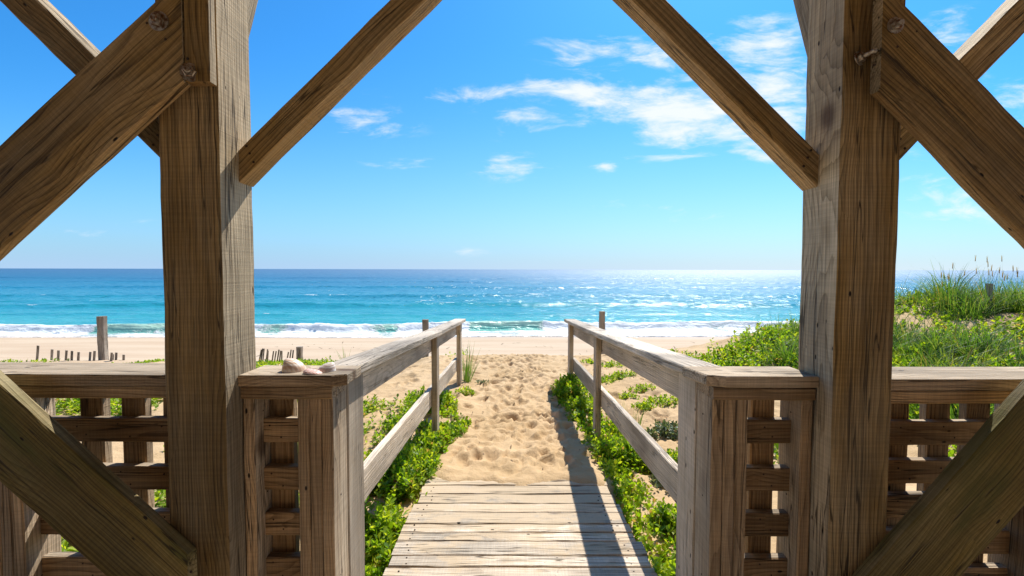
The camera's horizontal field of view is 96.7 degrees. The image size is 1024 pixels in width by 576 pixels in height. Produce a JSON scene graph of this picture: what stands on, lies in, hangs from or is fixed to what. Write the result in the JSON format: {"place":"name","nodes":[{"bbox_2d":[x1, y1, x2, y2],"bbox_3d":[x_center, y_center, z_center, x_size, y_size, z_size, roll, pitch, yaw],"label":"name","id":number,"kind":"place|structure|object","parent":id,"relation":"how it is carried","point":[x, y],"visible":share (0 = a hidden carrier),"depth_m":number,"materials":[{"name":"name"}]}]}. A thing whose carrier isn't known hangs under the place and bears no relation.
{"place":"outdoors","nodes":[
{"label":"outdoors","id":0,"kind":"place"},
{"bbox_2d":[0,268,1023,337],"bbox_3d":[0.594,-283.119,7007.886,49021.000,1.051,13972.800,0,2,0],"label":"sea","id":1,"kind":"structure","parent":0,"point":[325,303],"depth_m":64.45,"materials":[{"name":"liquid"}]},
{"bbox_2d":[0,298,1023,575],"bbox_3d":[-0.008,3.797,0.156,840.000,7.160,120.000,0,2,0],"label":"ground","id":2,"kind":"structure","parent":0,"point":[532,426],"depth_m":5.10,"materials":[{"name":"beige sand"}]},
{"bbox_2d":[36,345,124,360],"bbox_3d":[-9.286,1.526,9.762,1.819,0.603,0.273,0,2,0],"label":"sand fence","id":3,"kind":"object","parent":2,"relation":"on","point":[78,355],"visible":0.39,"depth_m":9.80,"materials":[{"name":"wood"}]},
{"bbox_2d":[96,316,108,360],"bbox_3d":[-9.045,1.237,10.060,0.162,1.231,0.161,0,2,0],"label":"beach post","id":4,"kind":"object","parent":2,"relation":"on","point":[102,339],"visible":0.8,"depth_m":10.00,"materials":[{"name":"grey wood"}]},
{"bbox_2d":[0,353,455,363],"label":"ground creeper","id":5,"kind":"object","parent":2,"relation":"on","point":[138,361],"visible":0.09,"depth_m":9.28,"materials":[{"name":"green plant"}]},
{"bbox_2d":[55,349,468,551],"bbox_3d":[-2.712,1.357,5.248,3.958,0.683,6.991,0,2,0],"label":"ground creeper","id":6,"kind":"object","parent":2,"relation":"on","point":[72,403],"visible":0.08,"depth_m":4.53,"materials":[{"name":"green plant"}]},
{"bbox_2d":[259,346,302,361],"bbox_3d":[-4.934,1.553,9.679,0.968,0.618,0.183,0,2,0],"label":"sand fence","id":7,"kind":"object","parent":2,"relation":"on","point":[299,351],"visible":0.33,"depth_m":9.63,"materials":[{"name":"grey wood"}]},
{"bbox_2d":[334,319,465,575],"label":"handrail","id":8,"kind":"object","parent":2,"relation":"on","point":[381,364],"visible":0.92,"depth_m":2.25,"materials":[{"name":"grey wood"}]},
{"bbox_2d":[364,389,471,575],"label":"ground creeper","id":9,"kind":"object","parent":2,"relation":"on","point":[414,460],"visible":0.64,"depth_m":2.94,"materials":[{"name":"green plant"}]},
{"bbox_2d":[422,319,428,357],"bbox_3d":[-1.836,1.243,9.659,0.136,1.150,0.135,0,2,0],"label":"beach post","id":10,"kind":"object","parent":2,"relation":"on","point":[425,324],"visible":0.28,"depth_m":9.59,"materials":[{"name":"grey wood"}]},
{"bbox_2d":[454,386,475,395],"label":"sand plant","id":11,"kind":"object","parent":2,"relation":"on","point":[466,392],"visible":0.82,"depth_m":5.14,"materials":[{"name":"green plant"}]},
{"bbox_2d":[456,348,478,381],"bbox_3d":[-0.523,0.915,5.673,0.316,0.510,0.323,-2,3,-44],"label":"grass tuft","id":12,"kind":"object","parent":2,"relation":"on","point":[467,373],"visible":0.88,"depth_m":5.68,"materials":[{"name":"green plant"}]},
{"bbox_2d":[258,342,693,480],"bbox_3d":[-0.079,2.023,13.647,21.984,2.681,21.306,0,2,0],"label":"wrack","id":13,"kind":"object","parent":2,"relation":"on","point":[509,405],"visible":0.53,"depth_m":4.35,"materials":[{"name":"brown plant"}]},
{"bbox_2d":[0,0,1023,575],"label":"gazebo","id":14,"kind":"object","parent":2,"relation":"on","point":[250,476],"visible":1,"depth_m":1.48,"materials":[{"name":"wood"}]},
{"bbox_2d":[282,358,305,372],"bbox_3d":[-0.770,0.270,1.608,0.079,0.044,0.076,0,2,0],"label":"seashell","id":15,"kind":"object","parent":14,"relation":"on","point":[291,365],"visible":1,"depth_m":1.58,"materials":[{"name":"beige"}]},
{"bbox_2d":[303,368,321,374],"bbox_3d":[-0.685,0.286,1.565,0.064,0.016,0.047,0,2,0],"label":"seashell","id":16,"kind":"object","parent":14,"relation":"on","point":[310,371],"visible":1,"depth_m":1.55,"materials":[{"name":"pink"}]},
{"bbox_2d":[318,362,335,372],"bbox_3d":[-0.653,0.277,1.604,0.061,0.030,0.056,0,2,0],"label":"seashell","id":17,"kind":"object","parent":14,"relation":"on","point":[327,367],"visible":1,"depth_m":1.59,"materials":[{"name":"white"}]},
{"bbox_2d":[383,477,657,575],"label":"boardwalk","id":18,"kind":"structure","parent":2,"relation":"on","point":[561,527],"depth_m":2.34,"materials":[{"name":"grey wood"}]},
{"bbox_2d":[580,358,593,363],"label":"sand plant","id":19,"kind":"object","parent":2,"relation":"on","point":[589,360],"visible":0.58,"depth_m":6.92,"materials":[{"name":"green plant"}]},
{"bbox_2d":[599,311,604,353],"bbox_3d":[1.905,1.108,9.653,0.124,1.230,0.124,0,2,0],"label":"beach post","id":20,"kind":"object","parent":2,"relation":"on","point":[601,319],"visible":0.27,"depth_m":9.58,"materials":[{"name":"grey wood"}]},
{"bbox_2d":[601,374,619,382],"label":"sand plant","id":21,"kind":"object","parent":2,"relation":"on","point":[606,379],"visible":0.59,"depth_m":5.66,"materials":[{"name":"green plant"}]},
{"bbox_2d":[601,360,623,367],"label":"sand plant","id":22,"kind":"object","parent":2,"relation":"on","point":[611,364],"visible":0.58,"depth_m":6.61,"materials":[{"name":"green plant"}]},
{"bbox_2d":[550,373,676,575],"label":"ground creeper","id":23,"kind":"object","parent":2,"relation":"on","point":[612,448],"visible":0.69,"depth_m":3.10,"materials":[{"name":"green plant"}]},
{"bbox_2d":[605,369,636,379],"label":"sand plant","id":24,"kind":"object","parent":2,"relation":"on","point":[618,375],"visible":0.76,"depth_m":5.83,"materials":[{"name":"green plant"}]},
{"bbox_2d":[617,390,639,399],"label":"sand plant","id":25,"kind":"object","parent":2,"relation":"on","point":[625,395],"visible":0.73,"depth_m":4.94,"materials":[{"name":"green plant"}]},
{"bbox_2d":[620,400,648,425],"bbox_3d":[1.014,1.101,3.990,0.306,0.362,0.344,1,3,26],"label":"grass tuft","id":26,"kind":"object","parent":2,"relation":"on","point":[637,413],"visible":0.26,"depth_m":4.00,"materials":[{"name":"green plant"}]},
{"bbox_2d":[564,319,717,575],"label":"handrail","id":27,"kind":"object","parent":2,"relation":"on","point":[661,368],"visible":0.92,"depth_m":2.23,"materials":[{"name":"grey wood"}]},
{"bbox_2d":[626,383,655,393],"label":"sand plant","id":28,"kind":"object","parent":2,"relation":"on","point":[641,386],"visible":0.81,"depth_m":5.23,"materials":[{"name":"green plant"}]},
{"bbox_2d":[631,400,656,410],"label":"sand plant","id":29,"kind":"object","parent":2,"relation":"on","point":[643,404],"visible":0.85,"depth_m":4.53,"materials":[{"name":"green plant"}]},
{"bbox_2d":[640,474,666,492],"bbox_3d":[1.091,1.315,3.051,0.437,0.165,0.354,0,2,0],"label":"sand plant","id":30,"kind":"object","parent":2,"relation":"on","point":[653,480],"visible":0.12,"depth_m":3.04,"materials":[{"name":"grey plant"}]},
{"bbox_2d":[643,394,677,407],"bbox_3d":[1.606,1.197,4.753,0.487,0.160,0.334,0,2,0],"label":"sand plant","id":31,"kind":"object","parent":2,"relation":"on","point":[661,400],"visible":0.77,"depth_m":4.72,"materials":[{"name":"green plant"}]},
{"bbox_2d":[644,419,677,441],"bbox_3d":[1.347,1.246,3.939,0.430,0.226,0.364,0,2,0],"label":"sand plant","id":32,"kind":"object","parent":2,"relation":"on","point":[665,428],"visible":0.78,"depth_m":3.91,"materials":[{"name":"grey plant"}]},
{"bbox_2d":[666,447,677,462],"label":"sand plant","id":33,"kind":"object","parent":2,"relation":"on","point":[674,456],"visible":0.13,"depth_m":3.43,"materials":[{"name":"green plant"}]},
{"bbox_2d":[670,290,1023,463],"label":"ground creeper","id":34,"kind":"object","parent":2,"relation":"on","point":[740,357],"visible":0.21,"depth_m":5.73,"materials":[{"name":"green plant"}]},
{"bbox_2d":[727,263,1023,418],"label":"dune grass","id":35,"kind":"structure","parent":2,"relation":"on","point":[900,337],"depth_m":5.27,"materials":[{"name":"green plant"}]},
{"bbox_2d":[936,263,976,317],"bbox_3d":[5.662,0.033,5.797,0.447,0.729,0.700,2,3,34],"label":"grass tuft","id":36,"kind":"object","parent":2,"relation":"on","point":[940,302],"visible":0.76,"depth_m":5.81,"materials":[{"name":"green plant"}]},
{"bbox_2d":[895,267,1023,334],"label":"grass stalks","id":37,"kind":"object","parent":2,"relation":"on","point":[944,298],"depth_m":5.82,"materials":[{"name":"green plant"}]},
{"bbox_2d":[955,255,1016,314],"bbox_3d":[5.990,-0.041,5.719,0.677,0.759,0.627,2,3,43],"label":"grass tuft","id":38,"kind":"object","parent":2,"relation":"on","point":[1004,307],"visible":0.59,"depth_m":5.68,"materials":[{"name":"green plant"}]},
{"bbox_2d":[984,283,992,310],"bbox_3d":[5.973,0.248,5.714,0.073,0.611,0.064,0,2,0],"label":"beach post","id":39,"kind":"object","parent":2,"relation":"on","point":[989,287],"visible":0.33,"depth_m":5.68,"materials":[{"name":"wood"}]},
{"bbox_2d":[964,265,1023,313],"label":"grass tuft","id":40,"kind":"object","parent":2,"relation":"on","point":[1000,293],"visible":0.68,"depth_m":5.62,"materials":[{"name":"green plant"}]},
{"bbox_2d":[0,0,1023,270],"label":"sky","id":41,"kind":"structure","parent":0,"point":[496,134],"materials":[{"name":"blue"}]}
]}

